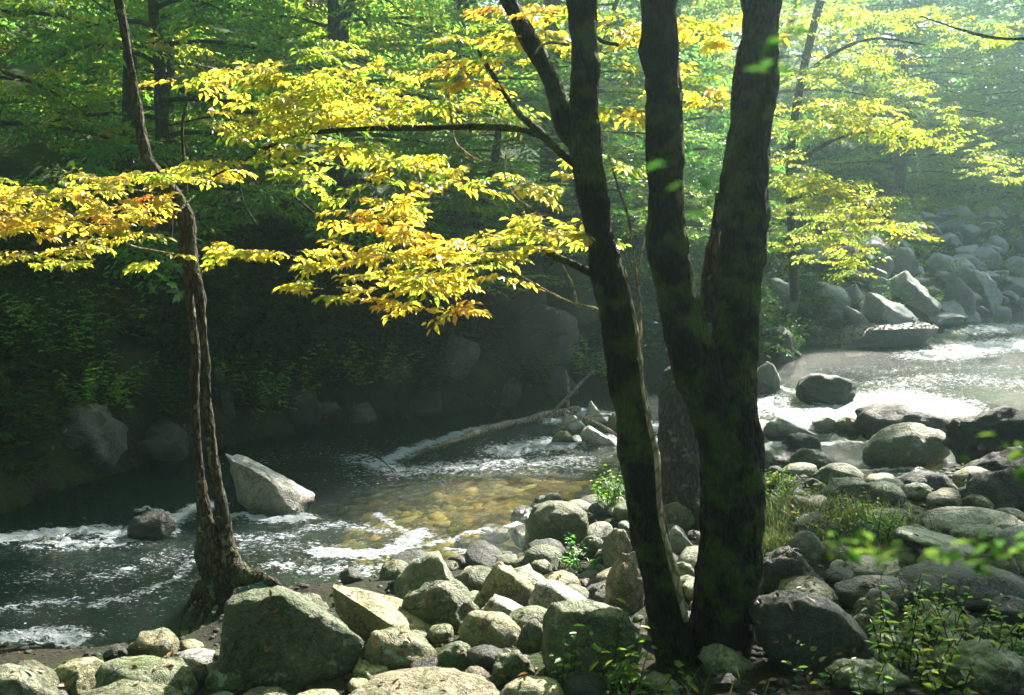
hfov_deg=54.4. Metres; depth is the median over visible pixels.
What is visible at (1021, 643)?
cobble
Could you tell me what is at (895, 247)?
boulder
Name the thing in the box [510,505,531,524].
cobble
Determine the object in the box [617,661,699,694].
leafy plant
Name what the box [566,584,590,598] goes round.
cobble
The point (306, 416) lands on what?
boulder
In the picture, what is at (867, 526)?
cobble
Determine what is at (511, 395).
boulder
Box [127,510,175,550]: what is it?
boulder
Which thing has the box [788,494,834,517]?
cobble
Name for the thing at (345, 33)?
broadleaf tree
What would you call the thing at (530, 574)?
cobble
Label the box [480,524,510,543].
cobble
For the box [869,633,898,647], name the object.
cobble
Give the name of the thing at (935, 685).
plant
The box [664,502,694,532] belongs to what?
boulder
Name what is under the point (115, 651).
cobble
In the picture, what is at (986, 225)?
boulder
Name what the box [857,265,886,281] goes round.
boulder
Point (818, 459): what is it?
boulder
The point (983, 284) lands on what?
boulder
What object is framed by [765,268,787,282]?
boulder
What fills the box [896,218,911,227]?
boulder
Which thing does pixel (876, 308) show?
boulder
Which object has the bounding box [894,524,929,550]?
cobble
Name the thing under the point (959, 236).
boulder
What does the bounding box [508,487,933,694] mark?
grass
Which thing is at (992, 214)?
boulder
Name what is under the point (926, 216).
boulder
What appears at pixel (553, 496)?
boulder
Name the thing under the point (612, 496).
shrub
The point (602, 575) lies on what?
cobble
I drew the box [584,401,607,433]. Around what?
boulder
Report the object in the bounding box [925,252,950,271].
boulder
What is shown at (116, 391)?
bush
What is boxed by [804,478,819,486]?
boulder
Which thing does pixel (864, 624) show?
boulder
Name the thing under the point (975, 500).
cobble
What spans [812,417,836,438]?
boulder
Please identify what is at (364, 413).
boulder
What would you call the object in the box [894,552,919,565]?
cobble
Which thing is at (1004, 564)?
cobble
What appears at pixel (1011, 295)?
boulder
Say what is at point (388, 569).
cobble
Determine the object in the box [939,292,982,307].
boulder
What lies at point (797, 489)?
cobble
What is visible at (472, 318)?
slim tree
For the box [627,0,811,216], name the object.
leafy twig
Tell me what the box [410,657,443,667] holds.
cobble
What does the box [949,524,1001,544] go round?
boulder
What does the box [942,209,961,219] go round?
boulder
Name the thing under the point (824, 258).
boulder
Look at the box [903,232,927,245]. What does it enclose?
boulder
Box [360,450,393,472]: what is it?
dead branch
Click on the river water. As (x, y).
(410, 540)
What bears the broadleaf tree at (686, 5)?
on the ground at (482, 378)
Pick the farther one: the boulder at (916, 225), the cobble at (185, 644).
the boulder at (916, 225)
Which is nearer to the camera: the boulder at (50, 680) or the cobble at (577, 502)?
the boulder at (50, 680)
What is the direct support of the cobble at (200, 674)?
on the ground at (482, 378)
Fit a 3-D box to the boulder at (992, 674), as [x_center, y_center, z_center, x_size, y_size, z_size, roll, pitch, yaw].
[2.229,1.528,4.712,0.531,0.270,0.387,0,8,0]
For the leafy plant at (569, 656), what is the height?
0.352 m
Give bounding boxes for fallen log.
[370,406,580,475]
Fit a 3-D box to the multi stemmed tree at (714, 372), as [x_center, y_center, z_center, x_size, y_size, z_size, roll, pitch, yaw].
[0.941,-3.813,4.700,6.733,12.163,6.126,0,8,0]
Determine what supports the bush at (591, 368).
on the ground at (482, 378)
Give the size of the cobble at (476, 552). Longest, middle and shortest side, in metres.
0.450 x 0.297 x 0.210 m
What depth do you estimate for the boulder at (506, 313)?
16.45 m
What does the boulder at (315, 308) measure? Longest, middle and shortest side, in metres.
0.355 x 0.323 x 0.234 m
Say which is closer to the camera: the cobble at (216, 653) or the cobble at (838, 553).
the cobble at (216, 653)
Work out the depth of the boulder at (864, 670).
4.60 m
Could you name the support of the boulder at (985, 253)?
on the ground at (482, 378)
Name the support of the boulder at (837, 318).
on the ground at (482, 378)
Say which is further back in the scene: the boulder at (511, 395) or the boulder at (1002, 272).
the boulder at (1002, 272)
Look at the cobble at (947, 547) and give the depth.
6.51 m
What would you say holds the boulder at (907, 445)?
in the river water
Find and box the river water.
[0,310,1023,647]
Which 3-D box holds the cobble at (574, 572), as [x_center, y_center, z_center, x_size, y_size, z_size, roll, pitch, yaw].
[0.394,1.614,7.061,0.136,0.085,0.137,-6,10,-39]
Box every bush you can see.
[0,268,154,371]
[0,363,102,461]
[44,348,158,419]
[89,361,228,428]
[122,257,316,340]
[154,348,325,423]
[226,314,364,394]
[282,337,423,392]
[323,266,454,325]
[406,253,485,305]
[569,335,607,382]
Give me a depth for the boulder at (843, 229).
23.82 m
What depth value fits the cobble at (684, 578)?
6.39 m
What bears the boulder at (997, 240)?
on the ground at (482, 378)
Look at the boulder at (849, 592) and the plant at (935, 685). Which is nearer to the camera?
the plant at (935, 685)
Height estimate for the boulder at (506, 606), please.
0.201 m
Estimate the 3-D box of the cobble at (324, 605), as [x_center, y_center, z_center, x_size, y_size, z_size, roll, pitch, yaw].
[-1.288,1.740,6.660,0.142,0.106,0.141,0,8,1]
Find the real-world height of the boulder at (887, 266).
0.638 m
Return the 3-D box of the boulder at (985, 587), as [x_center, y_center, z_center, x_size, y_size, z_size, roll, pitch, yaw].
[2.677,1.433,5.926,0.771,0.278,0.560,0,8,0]
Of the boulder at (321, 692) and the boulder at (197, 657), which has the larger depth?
the boulder at (197, 657)
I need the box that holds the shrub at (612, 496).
[590,464,624,506]
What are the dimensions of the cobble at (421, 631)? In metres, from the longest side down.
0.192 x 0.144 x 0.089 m
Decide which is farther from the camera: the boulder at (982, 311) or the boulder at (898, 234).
the boulder at (898, 234)
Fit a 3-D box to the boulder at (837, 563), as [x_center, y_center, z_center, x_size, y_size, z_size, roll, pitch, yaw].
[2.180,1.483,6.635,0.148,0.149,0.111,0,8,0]
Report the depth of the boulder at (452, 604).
5.78 m
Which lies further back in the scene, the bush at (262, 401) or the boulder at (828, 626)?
the bush at (262, 401)
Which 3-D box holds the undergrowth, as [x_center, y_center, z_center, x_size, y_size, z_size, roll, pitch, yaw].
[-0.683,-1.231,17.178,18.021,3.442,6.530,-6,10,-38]
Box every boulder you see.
[0,663,42,694]
[16,659,67,694]
[54,657,103,694]
[58,402,127,472]
[80,679,183,694]
[94,656,198,694]
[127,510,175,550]
[137,418,189,479]
[163,655,186,664]
[174,648,215,668]
[204,661,244,690]
[212,367,235,419]
[218,585,363,691]
[226,454,314,533]
[243,686,292,694]
[282,387,321,439]
[297,689,338,694]
[309,303,324,313]
[320,401,342,416]
[332,584,431,642]
[336,303,366,319]
[349,402,377,440]
[349,667,499,694]
[364,627,436,670]
[394,550,453,599]
[402,579,479,632]
[406,387,442,428]
[437,641,470,671]
[438,335,480,379]
[459,610,520,646]
[464,666,490,678]
[479,256,546,325]
[480,561,533,606]
[480,594,522,614]
[490,650,535,682]
[494,377,521,422]
[499,675,563,694]
[502,304,578,371]
[516,619,542,651]
[525,500,588,549]
[528,579,586,608]
[535,366,578,408]
[541,599,643,686]
[543,493,563,501]
[545,262,598,323]
[551,431,577,450]
[561,671,615,694]
[562,410,585,437]
[579,535,602,556]
[580,426,616,455]
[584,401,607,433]
[601,528,631,568]
[604,551,643,612]
[605,412,616,436]
[637,316,661,334]
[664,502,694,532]
[668,526,693,552]
[677,562,694,576]
[748,588,874,673]
[757,362,779,401]
[761,545,825,593]
[762,327,794,384]
[763,416,816,441]
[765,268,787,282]
[765,455,789,471]
[769,227,786,241]
[770,278,800,318]
[774,206,803,221]
[781,432,821,456]
[784,530,822,563]
[789,448,832,469]
[793,346,800,360]
[796,225,816,237]
[796,374,855,413]
[801,247,817,259]
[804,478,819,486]
[805,247,843,265]
[806,218,831,239]
[808,308,844,327]
[810,281,850,310]
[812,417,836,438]
[825,658,910,693]
[829,559,844,567]
[832,225,855,244]
[834,575,917,611]
[835,416,859,439]
[836,246,858,263]
[836,322,938,360]
[840,270,867,283]
[842,306,868,324]
[843,554,905,576]
[844,284,863,307]
[851,588,897,627]
[853,613,881,638]
[854,402,950,439]
[857,252,874,263]
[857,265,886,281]
[857,508,916,528]
[858,241,888,259]
[859,227,879,236]
[860,292,918,323]
[862,236,894,254]
[862,422,950,477]
[864,216,882,225]
[867,277,891,299]
[874,256,893,277]
[889,243,904,253]
[890,231,900,239]
[890,270,941,315]
[892,247,918,276]
[893,525,985,558]
[894,470,957,491]
[895,560,1023,611]
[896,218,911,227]
[897,240,911,246]
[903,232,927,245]
[905,220,920,229]
[911,215,922,221]
[913,277,929,285]
[915,266,925,277]
[917,609,978,640]
[920,506,1017,532]
[921,212,941,222]
[923,524,949,534]
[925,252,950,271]
[925,287,941,296]
[925,336,942,357]
[926,637,1023,691]
[927,222,941,235]
[928,311,964,327]
[934,271,952,283]
[935,329,979,358]
[937,213,950,222]
[937,219,964,232]
[938,232,958,250]
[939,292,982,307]
[940,300,966,319]
[941,406,1023,463]
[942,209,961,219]
[943,276,975,315]
[948,205,976,222]
[948,257,975,275]
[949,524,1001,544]
[950,253,986,271]
[954,232,963,241]
[955,245,977,256]
[955,268,1003,315]
[956,312,980,332]
[957,467,1023,510]
[962,224,980,236]
[965,445,1023,471]
[975,212,985,220]
[976,215,991,223]
[976,245,1002,267]
[976,306,990,317]
[978,243,1001,252]
[979,221,996,230]
[979,227,985,234]
[984,593,1023,632]
[986,206,1007,217]
[986,235,1008,253]
[986,270,999,281]
[990,306,1011,332]
[991,270,1008,284]
[992,219,1004,230]
[995,526,1023,554]
[999,203,1012,214]
[999,276,1023,297]
[1001,290,1018,301]
[1002,296,1008,304]
[1004,256,1023,276]
[1005,236,1023,253]
[1014,298,1023,315]
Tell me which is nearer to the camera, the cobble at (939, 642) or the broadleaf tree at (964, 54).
the cobble at (939, 642)
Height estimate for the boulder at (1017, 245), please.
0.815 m
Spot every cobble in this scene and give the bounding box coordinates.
[103,643,129,659]
[126,627,178,657]
[179,639,203,650]
[191,667,208,686]
[211,691,233,694]
[213,649,219,659]
[303,592,321,600]
[312,600,329,610]
[339,567,363,583]
[347,677,368,691]
[353,660,391,679]
[379,559,407,580]
[390,550,427,563]
[395,565,406,579]
[410,627,429,640]
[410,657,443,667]
[428,623,453,642]
[444,560,458,570]
[448,555,464,565]
[454,538,469,550]
[455,565,490,590]
[464,540,502,568]
[467,644,503,672]
[470,590,487,609]
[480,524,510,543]
[496,553,517,564]
[501,551,512,553]
[508,605,546,628]
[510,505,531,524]
[511,524,525,547]
[511,556,523,567]
[513,564,545,586]
[523,544,564,570]
[528,538,565,555]
[530,495,544,507]
[530,559,552,573]
[547,570,580,585]
[560,569,578,576]
[565,549,584,558]
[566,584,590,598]
[569,499,590,512]
[573,493,590,499]
[577,570,599,578]
[579,578,594,587]
[581,494,608,503]
[585,564,604,570]
[586,580,605,602]
[588,502,610,517]
[588,521,612,540]
[594,549,602,562]
[595,470,608,479]
[595,483,623,496]
[595,567,610,582]
[608,506,613,515]
[613,499,628,520]
[618,520,628,530]
[635,671,679,694]
[647,611,690,641]
[667,524,686,536]
[673,553,678,561]
[677,545,697,568]
[680,575,693,584]
[682,578,693,600]
[687,530,699,539]
[697,643,759,676]
[711,673,742,689]
[752,633,761,646]
[765,444,776,465]
[767,465,780,473]
[778,507,788,518]
[778,576,840,606]
[780,462,816,477]
[787,487,805,495]
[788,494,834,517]
[793,512,842,541]
[811,482,825,490]
[812,463,863,484]
[818,477,872,503]
[821,541,850,563]
[824,567,854,584]
[837,504,860,516]
[849,520,879,541]
[865,473,894,482]
[865,480,906,506]
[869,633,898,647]
[879,477,904,489]
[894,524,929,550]
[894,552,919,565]
[903,482,932,500]
[917,542,965,563]
[917,600,946,614]
[919,651,929,670]
[926,488,962,509]
[934,628,962,645]
[952,467,990,488]
[958,623,1010,650]
[962,494,994,508]
[975,555,1020,575]
[982,621,1010,637]
[995,507,1023,520]
[997,524,1015,529]
[1005,638,1023,656]
[1011,551,1023,570]
[1017,520,1023,525]
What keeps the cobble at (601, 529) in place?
on the ground at (482, 378)
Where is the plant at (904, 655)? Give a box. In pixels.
[860,569,967,672]
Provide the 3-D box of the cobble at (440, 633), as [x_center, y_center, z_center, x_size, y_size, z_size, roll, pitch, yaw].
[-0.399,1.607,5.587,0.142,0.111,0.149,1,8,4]
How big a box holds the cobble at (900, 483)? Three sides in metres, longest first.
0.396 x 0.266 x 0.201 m
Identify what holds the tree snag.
on the ground at (482, 378)
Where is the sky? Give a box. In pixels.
[478,0,1016,68]
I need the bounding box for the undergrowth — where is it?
[0,185,834,483]
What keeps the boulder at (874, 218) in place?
on the ground at (482, 378)
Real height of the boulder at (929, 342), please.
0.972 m
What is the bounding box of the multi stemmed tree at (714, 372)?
[132,0,789,674]
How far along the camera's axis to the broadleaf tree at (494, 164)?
16.18 m
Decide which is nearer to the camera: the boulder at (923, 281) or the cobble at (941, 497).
the cobble at (941, 497)
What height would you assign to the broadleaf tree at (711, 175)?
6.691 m
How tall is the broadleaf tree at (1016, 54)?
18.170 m
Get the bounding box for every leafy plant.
[549,631,586,685]
[573,598,656,694]
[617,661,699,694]
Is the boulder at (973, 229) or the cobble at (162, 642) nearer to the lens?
the cobble at (162, 642)
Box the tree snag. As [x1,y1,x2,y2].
[657,366,700,530]
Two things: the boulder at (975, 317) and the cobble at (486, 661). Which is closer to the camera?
the cobble at (486, 661)
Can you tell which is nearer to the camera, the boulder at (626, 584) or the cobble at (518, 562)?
the boulder at (626, 584)
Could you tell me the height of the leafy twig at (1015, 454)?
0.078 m
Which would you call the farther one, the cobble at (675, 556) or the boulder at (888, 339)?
the boulder at (888, 339)
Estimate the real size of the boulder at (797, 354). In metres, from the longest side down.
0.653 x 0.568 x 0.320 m
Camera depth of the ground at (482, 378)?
13.33 m
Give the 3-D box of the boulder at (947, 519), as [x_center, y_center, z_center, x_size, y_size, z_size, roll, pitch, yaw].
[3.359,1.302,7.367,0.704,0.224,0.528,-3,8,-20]
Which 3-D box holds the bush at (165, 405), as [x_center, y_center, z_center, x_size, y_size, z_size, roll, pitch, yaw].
[-4.554,0.593,12.198,1.312,0.762,1.758,4,9,29]
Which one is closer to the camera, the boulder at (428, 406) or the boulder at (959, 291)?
the boulder at (428, 406)
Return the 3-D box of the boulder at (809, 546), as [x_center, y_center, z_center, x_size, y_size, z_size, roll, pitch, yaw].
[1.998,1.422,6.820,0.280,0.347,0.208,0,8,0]
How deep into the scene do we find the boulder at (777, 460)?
10.01 m
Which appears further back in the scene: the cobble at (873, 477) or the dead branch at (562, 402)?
the dead branch at (562, 402)
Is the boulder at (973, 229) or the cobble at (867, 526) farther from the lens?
the boulder at (973, 229)
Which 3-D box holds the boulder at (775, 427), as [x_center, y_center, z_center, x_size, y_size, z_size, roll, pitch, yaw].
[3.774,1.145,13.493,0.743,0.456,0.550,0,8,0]
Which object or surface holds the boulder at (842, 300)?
on the ground at (482, 378)
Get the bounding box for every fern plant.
[781,640,895,694]
[922,586,993,645]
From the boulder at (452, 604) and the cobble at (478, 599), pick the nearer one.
the boulder at (452, 604)
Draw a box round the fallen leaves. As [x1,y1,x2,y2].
[3,317,1017,694]
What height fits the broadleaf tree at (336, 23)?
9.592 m
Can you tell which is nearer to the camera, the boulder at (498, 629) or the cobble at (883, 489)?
the boulder at (498, 629)
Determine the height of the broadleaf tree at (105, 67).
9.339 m
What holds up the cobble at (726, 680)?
on the ground at (482, 378)
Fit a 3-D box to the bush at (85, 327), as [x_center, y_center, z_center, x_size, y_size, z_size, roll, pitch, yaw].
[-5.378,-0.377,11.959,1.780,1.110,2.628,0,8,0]
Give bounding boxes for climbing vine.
[607,151,688,621]
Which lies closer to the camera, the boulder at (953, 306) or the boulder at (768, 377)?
the boulder at (768, 377)
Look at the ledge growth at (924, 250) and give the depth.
25.87 m
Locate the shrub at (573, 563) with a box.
[553,533,602,571]
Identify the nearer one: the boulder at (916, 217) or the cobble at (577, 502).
the cobble at (577, 502)
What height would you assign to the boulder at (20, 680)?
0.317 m
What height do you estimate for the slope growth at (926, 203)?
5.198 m
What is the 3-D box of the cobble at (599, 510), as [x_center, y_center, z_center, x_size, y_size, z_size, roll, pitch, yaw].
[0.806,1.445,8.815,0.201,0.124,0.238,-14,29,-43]
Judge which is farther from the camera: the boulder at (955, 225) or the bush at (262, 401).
the boulder at (955, 225)
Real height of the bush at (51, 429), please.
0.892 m
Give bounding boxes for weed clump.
[764,465,796,488]
[792,501,859,538]
[809,490,873,516]
[837,490,880,516]
[855,495,909,545]
[884,573,959,648]
[956,605,1023,655]
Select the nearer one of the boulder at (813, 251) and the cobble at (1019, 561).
the cobble at (1019, 561)
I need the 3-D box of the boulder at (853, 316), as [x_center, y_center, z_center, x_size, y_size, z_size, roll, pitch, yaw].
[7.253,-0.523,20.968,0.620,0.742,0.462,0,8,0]
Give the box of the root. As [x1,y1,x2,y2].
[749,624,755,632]
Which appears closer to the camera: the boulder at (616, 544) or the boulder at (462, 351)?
the boulder at (616, 544)
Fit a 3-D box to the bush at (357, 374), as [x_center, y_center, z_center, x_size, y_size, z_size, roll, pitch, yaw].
[-2.377,0.245,14.350,1.831,0.781,1.474,-5,9,-33]
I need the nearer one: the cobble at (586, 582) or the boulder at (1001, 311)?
the cobble at (586, 582)
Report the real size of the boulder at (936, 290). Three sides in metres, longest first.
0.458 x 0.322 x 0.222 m
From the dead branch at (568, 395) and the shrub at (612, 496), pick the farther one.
the dead branch at (568, 395)
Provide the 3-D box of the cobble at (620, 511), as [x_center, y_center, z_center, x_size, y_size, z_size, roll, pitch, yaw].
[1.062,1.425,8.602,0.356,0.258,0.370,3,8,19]
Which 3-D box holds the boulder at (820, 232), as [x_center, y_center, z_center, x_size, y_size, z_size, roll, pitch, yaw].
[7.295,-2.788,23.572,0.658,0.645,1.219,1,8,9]
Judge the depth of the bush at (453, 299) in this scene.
16.15 m
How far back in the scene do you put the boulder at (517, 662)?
4.96 m
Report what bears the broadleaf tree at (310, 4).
on the ground at (482, 378)
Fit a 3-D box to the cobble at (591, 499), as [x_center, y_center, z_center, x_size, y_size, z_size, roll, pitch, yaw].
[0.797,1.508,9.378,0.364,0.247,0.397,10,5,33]
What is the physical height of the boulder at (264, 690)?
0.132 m
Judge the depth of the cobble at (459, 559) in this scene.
7.80 m
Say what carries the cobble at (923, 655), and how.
on the ground at (482, 378)
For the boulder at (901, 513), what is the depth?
7.49 m
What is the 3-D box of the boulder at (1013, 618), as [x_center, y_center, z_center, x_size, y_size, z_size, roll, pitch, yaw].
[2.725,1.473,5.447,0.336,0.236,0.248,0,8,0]
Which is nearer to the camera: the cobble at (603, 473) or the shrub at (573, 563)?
the shrub at (573, 563)
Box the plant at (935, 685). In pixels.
[905,587,1023,694]
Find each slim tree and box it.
[74,0,201,249]
[294,180,417,323]
[415,182,537,340]
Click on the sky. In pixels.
(887, 36)
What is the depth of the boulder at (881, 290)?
22.30 m
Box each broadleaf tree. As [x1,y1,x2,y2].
[0,0,224,156]
[0,0,235,161]
[0,0,265,56]
[0,0,379,184]
[0,0,388,302]
[59,0,550,308]
[126,0,453,93]
[161,0,540,207]
[218,0,728,202]
[331,22,647,307]
[407,0,800,264]
[411,0,724,182]
[487,0,687,88]
[495,0,914,158]
[535,0,635,42]
[538,0,563,220]
[565,0,803,252]
[599,1,808,64]
[617,0,934,160]
[625,0,805,64]
[733,0,923,78]
[770,0,1023,206]
[777,0,998,153]
[783,0,1023,176]
[810,0,1023,147]
[906,0,1023,190]
[908,0,1023,104]
[914,0,1023,165]
[945,21,1023,164]
[950,0,1023,114]
[987,2,1022,116]
[1011,187,1023,209]
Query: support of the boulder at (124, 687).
on the ground at (482, 378)
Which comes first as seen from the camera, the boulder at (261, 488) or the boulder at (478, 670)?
the boulder at (478, 670)
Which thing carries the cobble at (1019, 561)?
on the ground at (482, 378)
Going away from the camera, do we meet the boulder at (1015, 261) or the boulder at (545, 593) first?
the boulder at (545, 593)
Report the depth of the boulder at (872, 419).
13.26 m
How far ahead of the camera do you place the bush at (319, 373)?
14.04 m
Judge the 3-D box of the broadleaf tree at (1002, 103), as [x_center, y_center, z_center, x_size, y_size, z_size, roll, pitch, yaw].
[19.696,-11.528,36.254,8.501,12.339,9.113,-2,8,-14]
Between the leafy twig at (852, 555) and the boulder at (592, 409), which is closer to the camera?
the leafy twig at (852, 555)
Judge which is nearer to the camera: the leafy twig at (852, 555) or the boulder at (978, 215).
the leafy twig at (852, 555)
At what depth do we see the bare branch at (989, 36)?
11.60 m
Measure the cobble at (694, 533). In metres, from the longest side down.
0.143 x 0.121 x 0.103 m
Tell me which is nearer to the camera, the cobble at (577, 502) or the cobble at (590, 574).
the cobble at (590, 574)
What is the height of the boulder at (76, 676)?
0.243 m
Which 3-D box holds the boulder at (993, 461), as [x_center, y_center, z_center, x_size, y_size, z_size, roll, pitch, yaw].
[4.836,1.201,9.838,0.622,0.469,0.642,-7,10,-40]
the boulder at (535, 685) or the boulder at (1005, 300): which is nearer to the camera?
the boulder at (535, 685)
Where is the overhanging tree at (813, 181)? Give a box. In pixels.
[767,0,1023,304]
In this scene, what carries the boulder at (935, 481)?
on the ground at (482, 378)
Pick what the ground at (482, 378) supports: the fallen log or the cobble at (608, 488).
the cobble at (608, 488)
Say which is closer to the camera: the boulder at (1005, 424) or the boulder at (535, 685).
the boulder at (535, 685)
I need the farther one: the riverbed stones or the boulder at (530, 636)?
the riverbed stones
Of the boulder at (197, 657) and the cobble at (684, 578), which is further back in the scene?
the cobble at (684, 578)
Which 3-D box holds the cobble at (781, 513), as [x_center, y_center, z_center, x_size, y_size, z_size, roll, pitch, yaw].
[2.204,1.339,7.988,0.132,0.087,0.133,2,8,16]
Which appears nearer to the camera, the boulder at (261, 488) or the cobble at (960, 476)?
the cobble at (960, 476)
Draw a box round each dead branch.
[238,181,257,224]
[289,193,335,227]
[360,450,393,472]
[495,283,581,305]
[546,369,595,417]
[553,414,611,433]
[564,370,569,409]
[566,411,616,436]
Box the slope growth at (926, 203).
[635,125,1023,248]
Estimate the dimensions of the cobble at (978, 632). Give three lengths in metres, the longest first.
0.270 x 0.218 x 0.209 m
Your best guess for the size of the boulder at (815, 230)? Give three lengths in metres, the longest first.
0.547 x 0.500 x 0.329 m
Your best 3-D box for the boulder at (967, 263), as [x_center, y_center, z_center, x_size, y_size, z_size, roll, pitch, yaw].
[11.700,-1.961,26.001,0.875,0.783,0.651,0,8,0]
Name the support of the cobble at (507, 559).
on the ground at (482, 378)
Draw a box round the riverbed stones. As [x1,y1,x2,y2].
[283,453,660,583]
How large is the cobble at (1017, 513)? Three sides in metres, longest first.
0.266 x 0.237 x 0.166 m
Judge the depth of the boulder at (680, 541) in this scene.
7.36 m
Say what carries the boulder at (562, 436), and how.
in the river water
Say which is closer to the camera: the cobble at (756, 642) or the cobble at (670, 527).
the cobble at (756, 642)
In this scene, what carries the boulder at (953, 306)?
on the ground at (482, 378)
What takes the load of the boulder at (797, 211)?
on the ground at (482, 378)
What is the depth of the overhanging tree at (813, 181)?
15.70 m
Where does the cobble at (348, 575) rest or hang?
on the ground at (482, 378)
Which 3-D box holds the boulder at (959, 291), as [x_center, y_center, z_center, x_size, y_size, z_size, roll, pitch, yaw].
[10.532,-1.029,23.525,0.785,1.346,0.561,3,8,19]
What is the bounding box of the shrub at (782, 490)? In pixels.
[765,467,825,507]
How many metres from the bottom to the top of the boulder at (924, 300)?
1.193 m
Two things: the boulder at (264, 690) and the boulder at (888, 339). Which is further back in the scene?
the boulder at (888, 339)
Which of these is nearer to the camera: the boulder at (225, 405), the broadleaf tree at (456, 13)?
the boulder at (225, 405)
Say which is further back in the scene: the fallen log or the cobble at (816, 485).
the fallen log
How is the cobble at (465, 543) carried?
on the ground at (482, 378)
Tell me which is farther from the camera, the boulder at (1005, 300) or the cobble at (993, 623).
the boulder at (1005, 300)
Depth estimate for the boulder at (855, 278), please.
22.21 m
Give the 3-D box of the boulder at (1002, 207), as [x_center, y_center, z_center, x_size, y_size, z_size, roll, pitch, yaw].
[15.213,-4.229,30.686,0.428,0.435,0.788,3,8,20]
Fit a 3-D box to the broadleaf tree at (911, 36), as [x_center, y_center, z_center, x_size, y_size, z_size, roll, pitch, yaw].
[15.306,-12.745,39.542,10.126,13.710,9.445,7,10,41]
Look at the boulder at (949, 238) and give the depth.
26.98 m
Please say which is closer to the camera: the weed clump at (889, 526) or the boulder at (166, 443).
the weed clump at (889, 526)
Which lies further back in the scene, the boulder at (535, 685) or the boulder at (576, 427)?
the boulder at (576, 427)
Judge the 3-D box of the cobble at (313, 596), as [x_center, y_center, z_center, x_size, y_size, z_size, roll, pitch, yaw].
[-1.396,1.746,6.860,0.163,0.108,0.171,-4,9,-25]
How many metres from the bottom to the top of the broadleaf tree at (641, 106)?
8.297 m
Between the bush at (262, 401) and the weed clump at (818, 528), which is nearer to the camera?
the weed clump at (818, 528)
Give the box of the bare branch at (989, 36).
[920,16,1023,40]
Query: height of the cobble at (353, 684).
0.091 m
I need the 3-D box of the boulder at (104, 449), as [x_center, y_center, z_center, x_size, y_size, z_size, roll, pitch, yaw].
[-4.957,1.065,11.401,0.904,0.859,0.772,4,9,26]
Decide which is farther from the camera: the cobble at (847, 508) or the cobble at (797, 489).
the cobble at (797, 489)
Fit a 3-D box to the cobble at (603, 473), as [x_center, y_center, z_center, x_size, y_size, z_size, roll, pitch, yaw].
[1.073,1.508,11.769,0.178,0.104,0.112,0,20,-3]
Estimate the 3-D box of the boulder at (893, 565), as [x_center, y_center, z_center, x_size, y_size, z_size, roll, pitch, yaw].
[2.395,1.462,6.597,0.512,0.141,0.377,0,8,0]
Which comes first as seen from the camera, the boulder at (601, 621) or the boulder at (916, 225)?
the boulder at (601, 621)
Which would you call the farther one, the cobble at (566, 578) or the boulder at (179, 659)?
the cobble at (566, 578)
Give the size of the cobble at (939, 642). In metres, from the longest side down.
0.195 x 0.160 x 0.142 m
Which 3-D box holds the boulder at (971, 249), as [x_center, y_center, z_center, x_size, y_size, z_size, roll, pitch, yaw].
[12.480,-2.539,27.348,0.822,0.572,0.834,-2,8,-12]
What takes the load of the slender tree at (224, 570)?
on the ground at (482, 378)
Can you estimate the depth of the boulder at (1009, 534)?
6.67 m
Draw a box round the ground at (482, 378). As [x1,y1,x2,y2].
[0,0,1023,694]
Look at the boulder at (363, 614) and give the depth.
5.70 m
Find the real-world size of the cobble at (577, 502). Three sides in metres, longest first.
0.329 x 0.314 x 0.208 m
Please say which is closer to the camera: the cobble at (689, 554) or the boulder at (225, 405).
the cobble at (689, 554)
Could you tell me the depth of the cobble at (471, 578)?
6.71 m
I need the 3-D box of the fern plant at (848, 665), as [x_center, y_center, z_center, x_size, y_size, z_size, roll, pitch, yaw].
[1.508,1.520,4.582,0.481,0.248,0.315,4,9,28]
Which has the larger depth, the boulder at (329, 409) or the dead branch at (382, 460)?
the boulder at (329, 409)
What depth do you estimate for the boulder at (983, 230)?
28.71 m
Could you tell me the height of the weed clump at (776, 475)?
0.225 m
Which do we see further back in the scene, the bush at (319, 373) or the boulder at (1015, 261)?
the boulder at (1015, 261)
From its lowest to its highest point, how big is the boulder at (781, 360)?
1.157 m
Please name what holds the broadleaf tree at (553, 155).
on the ground at (482, 378)
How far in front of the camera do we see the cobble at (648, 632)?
5.50 m
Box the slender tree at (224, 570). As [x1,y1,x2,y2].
[0,0,286,637]
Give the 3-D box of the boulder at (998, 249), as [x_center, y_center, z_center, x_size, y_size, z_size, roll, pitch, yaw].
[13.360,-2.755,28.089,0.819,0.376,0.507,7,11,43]
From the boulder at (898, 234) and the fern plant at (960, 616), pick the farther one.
the boulder at (898, 234)
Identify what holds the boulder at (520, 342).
on the ground at (482, 378)
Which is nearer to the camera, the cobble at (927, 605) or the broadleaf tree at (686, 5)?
the cobble at (927, 605)
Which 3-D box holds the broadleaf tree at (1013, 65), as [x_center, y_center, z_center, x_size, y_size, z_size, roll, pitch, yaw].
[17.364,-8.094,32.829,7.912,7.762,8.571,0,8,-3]
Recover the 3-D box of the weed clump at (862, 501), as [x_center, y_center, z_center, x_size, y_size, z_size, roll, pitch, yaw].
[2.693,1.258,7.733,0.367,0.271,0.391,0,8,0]
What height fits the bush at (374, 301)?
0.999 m
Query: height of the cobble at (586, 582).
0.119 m
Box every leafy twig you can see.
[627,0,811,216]
[825,529,1023,579]
[958,432,1023,486]
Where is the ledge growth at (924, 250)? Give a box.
[693,199,1023,318]

